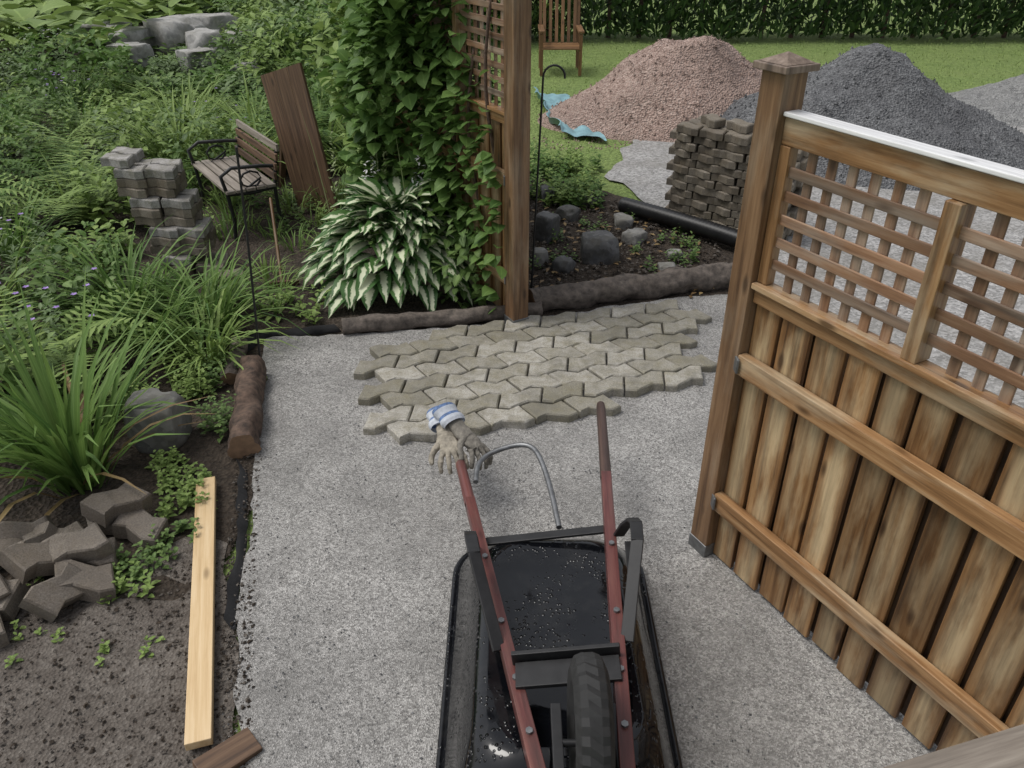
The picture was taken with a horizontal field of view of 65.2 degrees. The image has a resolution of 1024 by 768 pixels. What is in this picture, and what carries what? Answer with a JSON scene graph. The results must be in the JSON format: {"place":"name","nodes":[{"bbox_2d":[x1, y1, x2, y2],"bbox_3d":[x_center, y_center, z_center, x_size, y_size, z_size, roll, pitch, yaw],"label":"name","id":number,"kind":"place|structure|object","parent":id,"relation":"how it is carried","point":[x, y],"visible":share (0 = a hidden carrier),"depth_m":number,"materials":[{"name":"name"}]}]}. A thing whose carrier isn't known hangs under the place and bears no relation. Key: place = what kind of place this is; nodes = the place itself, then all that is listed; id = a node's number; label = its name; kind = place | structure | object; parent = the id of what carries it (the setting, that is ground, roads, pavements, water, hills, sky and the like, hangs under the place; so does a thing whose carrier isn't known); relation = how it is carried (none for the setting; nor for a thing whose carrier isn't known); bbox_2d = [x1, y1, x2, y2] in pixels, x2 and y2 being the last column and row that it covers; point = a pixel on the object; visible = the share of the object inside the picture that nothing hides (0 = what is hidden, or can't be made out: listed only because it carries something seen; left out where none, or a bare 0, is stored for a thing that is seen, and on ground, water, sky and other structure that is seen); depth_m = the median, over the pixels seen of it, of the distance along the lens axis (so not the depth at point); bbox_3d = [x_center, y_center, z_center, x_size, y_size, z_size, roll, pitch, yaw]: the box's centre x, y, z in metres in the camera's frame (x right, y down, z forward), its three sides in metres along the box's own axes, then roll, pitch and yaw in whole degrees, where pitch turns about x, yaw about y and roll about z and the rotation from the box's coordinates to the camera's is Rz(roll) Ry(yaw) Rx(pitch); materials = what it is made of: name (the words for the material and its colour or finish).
{"place":"outdoors","nodes":[
{"label":"outdoors","id":0,"kind":"place"},
{"bbox_2d":[0,537,238,767],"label":"dirt path","id":1,"kind":"structure","parent":0,"point":[30,743],"depth_m":2.96,"materials":[{"name":"brown soil"}]},
{"bbox_2d":[184,476,215,750],"bbox_3d":[-1.280,0.847,3.316,0.088,0.036,1.496,-9,33,-15],"label":"pine board","id":2,"kind":"object","parent":1,"relation":"on","point":[199,716],"visible":0.91,"depth_m":3.12,"materials":[{"name":"beige wood"}]},
{"bbox_2d":[100,26,152,48],"bbox_3d":[-6.597,-5.837,13.783,0.737,0.538,0.613,0,32,0],"label":"rockery stone","id":3,"kind":"object","parent":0,"point":[135,33],"visible":0.3,"depth_m":13.49,"materials":[{"name":"grey stone"}]},
{"bbox_2d":[142,14,208,56],"bbox_3d":[-5.900,-6.091,14.096,0.733,0.644,0.883,19,36,28],"label":"rockery stone","id":4,"kind":"object","parent":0,"point":[170,31],"visible":0.54,"depth_m":13.74,"materials":[{"name":"grey stone"}]},
{"bbox_2d":[118,66,256,133],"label":"ornamental grass","id":5,"kind":"object","parent":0,"point":[190,102],"depth_m":9.61,"materials":[{"name":"green plant"}]},
{"bbox_2d":[185,28,226,56],"bbox_3d":[-5.202,-5.731,13.612,0.615,0.534,0.739,-13,34,-21],"label":"rockery stone","id":6,"kind":"object","parent":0,"point":[198,37],"visible":0.43,"depth_m":13.29,"materials":[{"name":"grey stone"}]},
{"bbox_2d":[150,103,336,190],"bbox_3d":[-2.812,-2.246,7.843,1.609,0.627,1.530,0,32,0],"label":"ornamental grass","id":7,"kind":"object","parent":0,"point":[216,154],"depth_m":7.96,"materials":[{"name":"green plant"}]},
{"bbox_2d":[176,72,336,147],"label":"ornamental grass","id":8,"kind":"object","parent":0,"point":[227,108],"depth_m":9.09,"materials":[{"name":"green plant"}]},
{"bbox_2d":[235,87,345,156],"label":"ornamental grass","id":9,"kind":"object","parent":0,"point":[329,124],"depth_m":8.79,"materials":[{"name":"green plant"}]},
{"bbox_2d":[0,2,734,600],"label":"garden soil","id":10,"kind":"structure","parent":0,"point":[208,450],"depth_m":5.62,"materials":[{"name":"brown soil"}]},
{"bbox_2d":[0,43,51,91],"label":"shrub","id":11,"kind":"object","parent":10,"relation":"on","point":[10,56],"visible":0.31,"depth_m":11.59,"materials":[{"name":"green plant"}]},
{"bbox_2d":[0,114,53,180],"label":"leafy weed","id":12,"kind":"object","parent":10,"relation":"on","point":[28,138],"visible":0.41,"depth_m":8.12,"materials":[{"name":"green plant"}]},
{"bbox_2d":[0,93,54,166],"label":"shrub","id":13,"kind":"object","parent":10,"relation":"on","point":[9,98],"visible":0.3,"depth_m":8.53,"materials":[{"name":"green plant"}]},
{"bbox_2d":[0,102,62,206],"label":"shrub","id":14,"kind":"object","parent":10,"relation":"on","point":[20,129],"visible":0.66,"depth_m":7.34,"materials":[{"name":"green plant"}]},
{"bbox_2d":[0,198,64,299],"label":"flowering perennial","id":15,"kind":"object","parent":10,"relation":"on","point":[42,235],"visible":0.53,"depth_m":5.80,"materials":[{"name":"green plant"}]},
{"bbox_2d":[0,229,67,308],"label":"daylily plant","id":16,"kind":"object","parent":10,"relation":"on","point":[11,278],"visible":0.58,"depth_m":5.62,"materials":[{"name":"green plant"}]},
{"bbox_2d":[0,310,71,441],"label":"shrub","id":17,"kind":"object","parent":10,"relation":"on","point":[21,323],"visible":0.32,"depth_m":4.26,"materials":[{"name":"green plant"}]},
{"bbox_2d":[0,184,81,267],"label":"daylily plant","id":18,"kind":"object","parent":10,"relation":"on","point":[15,235],"visible":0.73,"depth_m":6.38,"materials":[{"name":"green plant"}]},
{"bbox_2d":[0,78,92,146],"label":"shrub","id":19,"kind":"object","parent":10,"relation":"on","point":[55,101],"visible":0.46,"depth_m":8.73,"materials":[{"name":"green plant"}]},
{"bbox_2d":[0,267,96,353],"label":"bellflower plant","id":20,"kind":"object","parent":10,"relation":"on","point":[48,319],"visible":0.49,"depth_m":4.76,"materials":[{"name":"green plant"}]},
{"bbox_2d":[0,121,103,187],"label":"fern plant","id":21,"kind":"object","parent":10,"relation":"on","point":[22,165],"visible":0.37,"depth_m":7.83,"materials":[{"name":"green plant"}]},
{"bbox_2d":[4,54,112,113],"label":"daylily plant","id":22,"kind":"object","parent":10,"relation":"on","point":[53,88],"visible":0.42,"depth_m":10.60,"materials":[{"name":"green plant"}]},
{"bbox_2d":[4,146,117,223],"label":"daylily plant","id":23,"kind":"object","parent":10,"relation":"on","point":[58,183],"visible":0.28,"depth_m":7.38,"materials":[{"name":"green plant"}]},
{"bbox_2d":[0,134,122,239],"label":"fern plant","id":24,"kind":"object","parent":10,"relation":"on","point":[50,207],"visible":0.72,"depth_m":6.83,"materials":[{"name":"green plant"}]},
{"bbox_2d":[0,99,133,163],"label":"fern plant","id":25,"kind":"object","parent":10,"relation":"on","point":[58,143],"visible":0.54,"depth_m":8.45,"materials":[{"name":"green plant"}]},
{"bbox_2d":[0,254,144,344],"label":"shrub","id":26,"kind":"object","parent":10,"relation":"on","point":[51,284],"visible":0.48,"depth_m":5.19,"materials":[{"name":"green plant"}]},
{"bbox_2d":[26,81,126,154],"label":"leafy weed","id":27,"kind":"object","parent":10,"relation":"on","point":[88,112],"visible":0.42,"depth_m":8.77,"materials":[{"name":"green plant"}]},
{"bbox_2d":[15,218,139,272],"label":"leafy weed","id":28,"kind":"object","parent":10,"relation":"on","point":[125,237],"visible":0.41,"depth_m":6.28,"materials":[{"name":"green plant"}]},
{"bbox_2d":[10,21,144,105],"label":"shrub","id":29,"kind":"object","parent":10,"relation":"on","point":[109,64],"visible":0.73,"depth_m":10.88,"materials":[{"name":"green plant"}]},
{"bbox_2d":[0,287,156,400],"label":"fern plant","id":30,"kind":"object","parent":10,"relation":"on","point":[70,343],"visible":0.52,"depth_m":4.59,"materials":[{"name":"green plant"}]},
{"bbox_2d":[11,221,148,313],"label":"shrub","id":31,"kind":"object","parent":10,"relation":"on","point":[56,248],"visible":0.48,"depth_m":5.63,"materials":[{"name":"green plant"}]},
{"bbox_2d":[30,87,129,135],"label":"daylily plant","id":32,"kind":"object","parent":10,"relation":"on","point":[76,112],"visible":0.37,"depth_m":9.76,"materials":[{"name":"green plant"}]},
{"bbox_2d":[0,482,168,648],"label":"loose paver heap","id":33,"kind":"object","parent":10,"relation":"on","point":[76,559],"visible":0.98,"depth_m":3.34,"materials":[{"name":"concrete"}]},
{"bbox_2d":[79,109,128,174],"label":"leafy weed","id":34,"kind":"object","parent":10,"relation":"on","point":[105,137],"visible":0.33,"depth_m":8.35,"materials":[{"name":"green plant"}]},
{"bbox_2d":[65,146,147,229],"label":"leafy weed","id":35,"kind":"object","parent":10,"relation":"on","point":[94,208],"visible":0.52,"depth_m":6.81,"materials":[{"name":"green plant"}]},
{"bbox_2d":[0,266,213,520],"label":"iris plant","id":36,"kind":"object","parent":10,"relation":"on","point":[62,451],"visible":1,"depth_m":3.87,"materials":[{"name":"green plant"}]},
{"bbox_2d":[0,222,235,349],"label":"daylily plant","id":37,"kind":"object","parent":10,"relation":"on","point":[131,257],"visible":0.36,"depth_m":5.36,"materials":[{"name":"green plant"}]},
{"bbox_2d":[4,340,238,667],"bbox_3d":[-1.895,0.385,3.935,1.091,0.224,2.300,0,32,0],"label":"ground cover","id":38,"kind":"object","parent":10,"relation":"on","point":[185,499],"visible":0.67,"depth_m":3.89,"materials":[{"name":"green plant"}]},
{"bbox_2d":[14,213,237,342],"bbox_3d":[-2.623,-0.762,5.392,1.284,0.657,1.456,-16,35,-25],"label":"daylily plant","id":39,"kind":"object","parent":10,"relation":"on","point":[118,277],"visible":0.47,"depth_m":5.37,"materials":[{"name":"green plant"}]},
{"bbox_2d":[0,0,254,78],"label":"butterbur plants","id":40,"kind":"object","parent":10,"relation":"on","point":[64,15],"visible":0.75,"depth_m":13.62,"materials":[{"name":"green plant"}]},
{"bbox_2d":[105,42,157,71],"bbox_3d":[-6.196,-5.319,13.045,0.639,0.428,0.541,0,32,0],"label":"rockery stone","id":41,"kind":"object","parent":10,"relation":"on","point":[138,50],"visible":0.42,"depth_m":12.88,"materials":[{"name":"grey stone"}]},
{"bbox_2d":[89,93,176,181],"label":"shrub","id":42,"kind":"object","parent":10,"relation":"on","point":[122,140],"visible":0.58,"depth_m":7.85,"materials":[{"name":"green plant"}]},
{"bbox_2d":[33,250,247,385],"bbox_3d":[-2.274,-0.464,5.020,1.334,0.538,1.331,0,32,0],"label":"daylily plant","id":43,"kind":"object","parent":10,"relation":"on","point":[164,324],"visible":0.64,"depth_m":5.00,"materials":[{"name":"green plant"}]},
{"bbox_2d":[85,70,223,111],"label":"shrub","id":44,"kind":"object","parent":10,"relation":"on","point":[178,82],"visible":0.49,"depth_m":10.94,"materials":[{"name":"green plant"}]},
{"bbox_2d":[123,388,192,453],"bbox_3d":[-1.870,0.192,4.223,0.266,0.273,0.245,0,32,0],"label":"boulder","id":45,"kind":"object","parent":10,"relation":"on","point":[156,443],"visible":0.79,"depth_m":4.15,"materials":[{"name":"stone"}]},
{"bbox_2d":[86,85,254,184],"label":"ornamental grass","id":46,"kind":"object","parent":10,"relation":"on","point":[152,144],"depth_m":8.26,"materials":[{"name":"green plant"}]},
{"bbox_2d":[100,147,254,306],"bbox_3d":[-2.407,-1.205,5.902,1.363,0.878,0.502,20,37,29],"label":"paver stack","id":47,"kind":"object","parent":10,"relation":"on","point":[156,191],"visible":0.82,"depth_m":5.86,"materials":[{"name":"concrete"}]},
{"bbox_2d":[112,245,277,340],"bbox_3d":[-2.175,-0.693,5.458,1.126,0.469,1.107,18,36,27],"label":"daylily plant","id":48,"kind":"object","parent":10,"relation":"on","point":[207,278],"visible":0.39,"depth_m":5.51,"materials":[{"name":"green plant"}]},
{"bbox_2d":[155,104,235,194],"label":"shrub","id":49,"kind":"object","parent":10,"relation":"on","point":[177,148],"visible":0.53,"depth_m":7.60,"materials":[{"name":"green plant"}]},
{"bbox_2d":[175,47,220,77],"bbox_3d":[-4.901,-5.057,12.617,0.586,0.432,0.489,-25,39,-34],"label":"rockery stone","id":50,"kind":"object","parent":10,"relation":"on","point":[187,53],"visible":0.45,"depth_m":12.37,"materials":[{"name":"grey stone"}]},
{"bbox_2d":[100,282,300,383],"bbox_3d":[-1.918,-0.327,4.875,1.215,0.454,1.206,0,32,0],"label":"daylily plant","id":51,"kind":"object","parent":10,"relation":"on","point":[212,342],"visible":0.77,"depth_m":4.91,"materials":[{"name":"green plant"}]},
{"bbox_2d":[92,216,315,373],"bbox_3d":[-2.019,-0.603,5.141,1.466,0.648,1.360,-24,39,-34],"label":"daylily plant","id":52,"kind":"object","parent":10,"relation":"on","point":[226,301],"visible":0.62,"depth_m":5.26,"materials":[{"name":"green plant"}]},
{"bbox_2d":[184,12,239,35],"bbox_3d":[-5.502,-6.403,14.604,0.736,0.647,0.884,24,39,34],"label":"rockery stone","id":53,"kind":"object","parent":10,"relation":"on","point":[213,21],"visible":0.37,"depth_m":14.31,"materials":[{"name":"grey stone"}]},
{"bbox_2d":[177,61,281,98],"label":"shrub","id":54,"kind":"object","parent":10,"relation":"on","point":[210,69],"visible":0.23,"depth_m":11.40,"materials":[{"name":"green plant"}]},
{"bbox_2d":[220,336,247,384],"bbox_3d":[-1.698,-0.147,4.912,0.124,0.131,0.477,-5,32,-7],"label":"edging log","id":55,"kind":"object","parent":10,"relation":"on","point":[230,369],"visible":0.62,"depth_m":4.79,"materials":[{"name":"brown wood"}]},
{"bbox_2d":[223,458,247,629],"bbox_3d":[-1.240,0.672,3.630,0.073,0.036,1.138,-7,32,-12],"label":"landscape fabric edging","id":56,"kind":"object","parent":10,"relation":"on","point":[233,580],"visible":1,"depth_m":3.51,"materials":[{"name":"black fabric"}]},
{"bbox_2d":[187,119,290,240],"bbox_3d":[-2.408,-1.795,7.002,0.534,0.755,1.045,-19,36,-28],"label":"garden bench","id":57,"kind":"object","parent":10,"relation":"on","point":[220,173],"visible":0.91,"depth_m":6.86,"materials":[{"name":"beige wood"}]},
{"bbox_2d":[215,70,266,99],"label":"shrub","id":58,"kind":"object","parent":10,"relation":"on","point":[228,83],"visible":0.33,"depth_m":10.87,"materials":[{"name":"green plant"}]},
{"bbox_2d":[227,355,266,457],"bbox_3d":[-1.470,0.113,4.456,0.181,0.188,0.856,-7,32,-11],"label":"edging log","id":59,"kind":"object","parent":10,"relation":"on","point":[245,424],"visible":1,"depth_m":4.31,"materials":[{"name":"brown wood"}]},
{"bbox_2d":[235,147,260,356],"bbox_3d":[-1.480,-0.647,4.520,0.116,1.381,0.018,6,32,10],"label":"metal stake","id":60,"kind":"object","parent":10,"relation":"on","point":[247,237],"visible":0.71,"depth_m":4.44,"materials":[{"name":"black metal"}]},
{"bbox_2d":[147,174,372,324],"bbox_3d":[-2.041,-1.297,6.540,2.122,0.369,3.133,0,32,0],"label":"ground cover","id":61,"kind":"object","parent":10,"relation":"on","point":[286,200],"visible":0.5,"depth_m":6.79,"materials":[{"name":"green plant"}]},
{"bbox_2d":[196,18,325,83],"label":"shrub","id":62,"kind":"object","parent":10,"relation":"on","point":[232,27],"visible":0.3,"depth_m":12.07,"materials":[{"name":"green plant"}]},
{"bbox_2d":[201,27,328,79],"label":"shrub","id":63,"kind":"object","parent":10,"relation":"on","point":[232,49],"visible":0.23,"depth_m":11.90,"materials":[{"name":"green plant"}]},
{"bbox_2d":[209,64,335,132],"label":"fern plant","id":64,"kind":"object","parent":10,"relation":"on","point":[320,115],"visible":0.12,"depth_m":8.96,"materials":[{"name":"green plant"}]},
{"bbox_2d":[219,0,337,98],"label":"shrub","id":65,"kind":"object","parent":10,"relation":"on","point":[258,50],"visible":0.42,"depth_m":11.01,"materials":[{"name":"green plant"}]},
{"bbox_2d":[241,0,338,65],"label":"shrub","id":66,"kind":"object","parent":10,"relation":"on","point":[283,10],"visible":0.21,"depth_m":12.07,"materials":[{"name":"green plant"}]},
{"bbox_2d":[246,324,340,351],"bbox_3d":[-1.464,-0.341,5.267,0.640,0.053,0.204,-15,34,-22],"label":"landscape fabric edging","id":67,"kind":"object","parent":10,"relation":"on","point":[318,329],"visible":0.78,"depth_m":5.28,"materials":[{"name":"black fabric"}]},
{"bbox_2d":[261,62,338,212],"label":"leaning boards","id":68,"kind":"object","parent":10,"relation":"on","point":[287,93],"visible":0.79,"depth_m":7.13,"materials":[{"name":"brown wood"}]},
{"bbox_2d":[261,0,344,86],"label":"shrub","id":69,"kind":"object","parent":10,"relation":"on","point":[300,11],"visible":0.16,"depth_m":11.54,"materials":[{"name":"green plant"}]},
{"bbox_2d":[294,105,475,317],"bbox_3d":[-0.828,-1.280,5.656,1.364,1.264,1.332,-20,37,-29],"label":"hosta plant","id":70,"kind":"object","parent":10,"relation":"on","point":[372,204],"visible":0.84,"depth_m":5.52,"materials":[{"name":"green plant"}]},
{"bbox_2d":[302,0,506,313],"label":"climbing vine","id":71,"kind":"object","parent":10,"relation":"on","point":[376,43],"visible":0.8,"depth_m":5.37,"materials":[{"name":"green plant"}]},
{"bbox_2d":[341,301,542,334],"bbox_3d":[-0.460,-0.443,5.402,1.351,0.148,0.153,-6,32,-9],"label":"edging log","id":72,"kind":"object","parent":10,"relation":"on","point":[402,321],"visible":0.84,"depth_m":5.34,"materials":[{"name":"brown wood"}]},
{"bbox_2d":[368,0,531,323],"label":"wooden lattice fence","id":73,"kind":"object","parent":10,"relation":"on","point":[510,119],"visible":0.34,"depth_m":4.92,"materials":[{"name":"brown wood"}]},
{"bbox_2d":[371,0,493,230],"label":"vine stems","id":74,"kind":"object","parent":73,"relation":"attached to","point":[485,82],"visible":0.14,"depth_m":4.94,"materials":[{"name":"brown plant"}]},
{"bbox_2d":[535,211,560,243],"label":"garden rock","id":75,"kind":"object","parent":10,"relation":"on","point":[547,222],"visible":0.73,"depth_m":6.64,"materials":[{"name":"grey stone"}]},
{"bbox_2d":[530,64,565,287],"bbox_3d":[0.235,-1.357,5.492,0.219,1.576,0.048,-7,32,-12],"label":"plant hook pole","id":76,"kind":"object","parent":10,"relation":"on","point":[541,106],"visible":0.91,"depth_m":5.38,"materials":[{"name":"black metal"}]},
{"bbox_2d":[580,230,618,264],"bbox_3d":[0.700,-1.069,6.382,0.295,0.244,0.262,0,32,0],"label":"garden rock","id":77,"kind":"object","parent":10,"relation":"on","point":[598,246],"visible":0.9,"depth_m":6.28,"materials":[{"name":"grey stone"}]},
{"bbox_2d":[529,139,702,297],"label":"bed seedlings","id":78,"kind":"object","parent":10,"relation":"on","point":[568,191],"visible":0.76,"depth_m":7.55,"materials":[{"name":"green plant"}]},
{"bbox_2d":[528,180,726,286],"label":"mulch clods","id":79,"kind":"object","parent":10,"relation":"on","point":[715,252],"visible":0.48,"depth_m":6.55,"materials":[{"name":"soil"}]},
{"bbox_2d":[528,262,732,311],"bbox_3d":[0.915,-0.700,5.770,1.687,0.214,0.217,-9,33,-14],"label":"edging log","id":80,"kind":"object","parent":10,"relation":"on","point":[657,285],"visible":0.87,"depth_m":5.70,"materials":[{"name":"brown wood"}]},
{"bbox_2d":[618,197,737,247],"bbox_3d":[1.507,-1.349,6.775,0.183,0.166,1.488,-25,39,-35],"label":"drain pipe","id":81,"kind":"object","parent":10,"relation":"on","point":[712,230],"visible":0.77,"depth_m":6.79,"materials":[{"name":"black plastic"}]},
{"bbox_2d":[221,294,936,767],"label":"gravel path","id":82,"kind":"structure","parent":0,"point":[725,648],"depth_m":3.38,"materials":[{"name":"grey gravel"}]},
{"bbox_2d":[192,727,261,767],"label":"wood offcut","id":83,"kind":"object","parent":82,"relation":"on","point":[240,748],"visible":1,"depth_m":2.67,"materials":[{"name":"brown wood"}]},
{"bbox_2d":[207,453,261,767],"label":"edge crumbs","id":84,"kind":"object","parent":82,"relation":"on","point":[247,699],"visible":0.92,"depth_m":3.15,"materials":[{"name":"gravel"}]},
{"bbox_2d":[353,299,716,444],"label":"interlocking pavers","id":85,"kind":"object","parent":82,"relation":"on","point":[456,365],"visible":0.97,"depth_m":4.81,"materials":[{"name":"concrete"}]},
{"bbox_2d":[435,401,682,767],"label":"wheelbarrow","id":86,"kind":"object","parent":82,"relation":"on","point":[553,659],"visible":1,"depth_m":2.63,"materials":[{"name":"black metal"}]},
{"bbox_2d":[426,405,468,474],"bbox_3d":[-0.321,0.259,3.764,0.180,0.156,0.381,-7,32,-12],"label":"work glove","id":87,"kind":"object","parent":86,"relation":"on","point":[445,444],"visible":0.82,"depth_m":3.70,"materials":[{"name":"fabric"}]},
{"bbox_2d":[432,402,492,469],"bbox_3d":[-0.245,0.246,3.759,0.171,0.218,0.349,-22,38,-32],"label":"work glove","id":88,"kind":"object","parent":86,"relation":"on","point":[450,415],"visible":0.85,"depth_m":3.74,"materials":[{"name":"beige fabric"}]},
{"bbox_2d":[688,51,1023,750],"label":"wooden lattice fence","id":89,"kind":"object","parent":82,"relation":"on","point":[859,508],"visible":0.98,"depth_m":2.54,"materials":[{"name":"brown wood"}]},
{"bbox_2d":[223,0,1023,734],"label":"ground","id":90,"kind":"structure","parent":0,"point":[929,66],"depth_m":14.39,"materials":[{"name":"green plant"}]},
{"bbox_2d":[538,0,584,75],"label":"wooden garden chair","id":91,"kind":"object","parent":90,"relation":"on","point":[576,44],"visible":0.99,"depth_m":13.05,"materials":[{"name":"brown wood"}]},
{"bbox_2d":[327,0,1023,39],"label":"cedar hedge","id":92,"kind":"object","parent":90,"relation":"on","point":[853,19],"visible":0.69,"depth_m":15.72,"materials":[{"name":"green plant"}]},
{"bbox_2d":[948,74,1023,126],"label":"pale gravel pile","id":93,"kind":"object","parent":90,"relation":"on","point":[1003,100],"visible":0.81,"depth_m":10.62,"materials":[{"name":"grey gravel"}]},
{"bbox_2d":[492,36,1023,177],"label":"lawn grass","id":94,"kind":"structure","parent":0,"point":[786,50],"depth_m":14.32,"materials":[{"name":"green plant"}]},
{"bbox_2d":[534,87,606,140],"bbox_3d":[0.694,-3.600,10.464,0.599,0.144,2.753,-3,32,-5],"label":"tarp","id":95,"kind":"object","parent":94,"relation":"on","point":[549,100],"visible":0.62,"depth_m":9.89,"materials":[{"name":"blue plastic"}]},
{"bbox_2d":[604,125,1023,407],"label":"gravel driveway","id":96,"kind":"structure","parent":0,"point":[641,172],"depth_m":6.54,"materials":[{"name":"grey gravel"}]},
{"bbox_2d":[533,35,761,149],"bbox_3d":[2.235,-3.868,10.161,4.146,1.053,3.006,0,32,0],"label":"red gravel pile","id":97,"kind":"object","parent":96,"relation":"on","point":[659,89],"visible":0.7,"depth_m":9.74,"materials":[{"name":"gravel"}]},
{"bbox_2d":[665,113,808,239],"bbox_3d":[1.931,-1.803,6.877,1.235,0.878,0.472,27,40,36],"label":"paver stack","id":98,"kind":"object","parent":96,"relation":"on","point":[708,166],"visible":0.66,"depth_m":6.81,"materials":[{"name":"concrete"}]},
{"bbox_2d":[720,43,1023,190],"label":"dark gravel pile","id":99,"kind":"object","parent":96,"relation":"on","point":[879,87],"visible":0.55,"depth_m":8.57,"materials":[{"name":"grey gravel"}]},
{"bbox_2d":[882,724,1023,767],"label":"deck handrail","id":100,"kind":"object","parent":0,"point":[1003,749],"depth_m":1.64,"materials":[{"name":"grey wood"}]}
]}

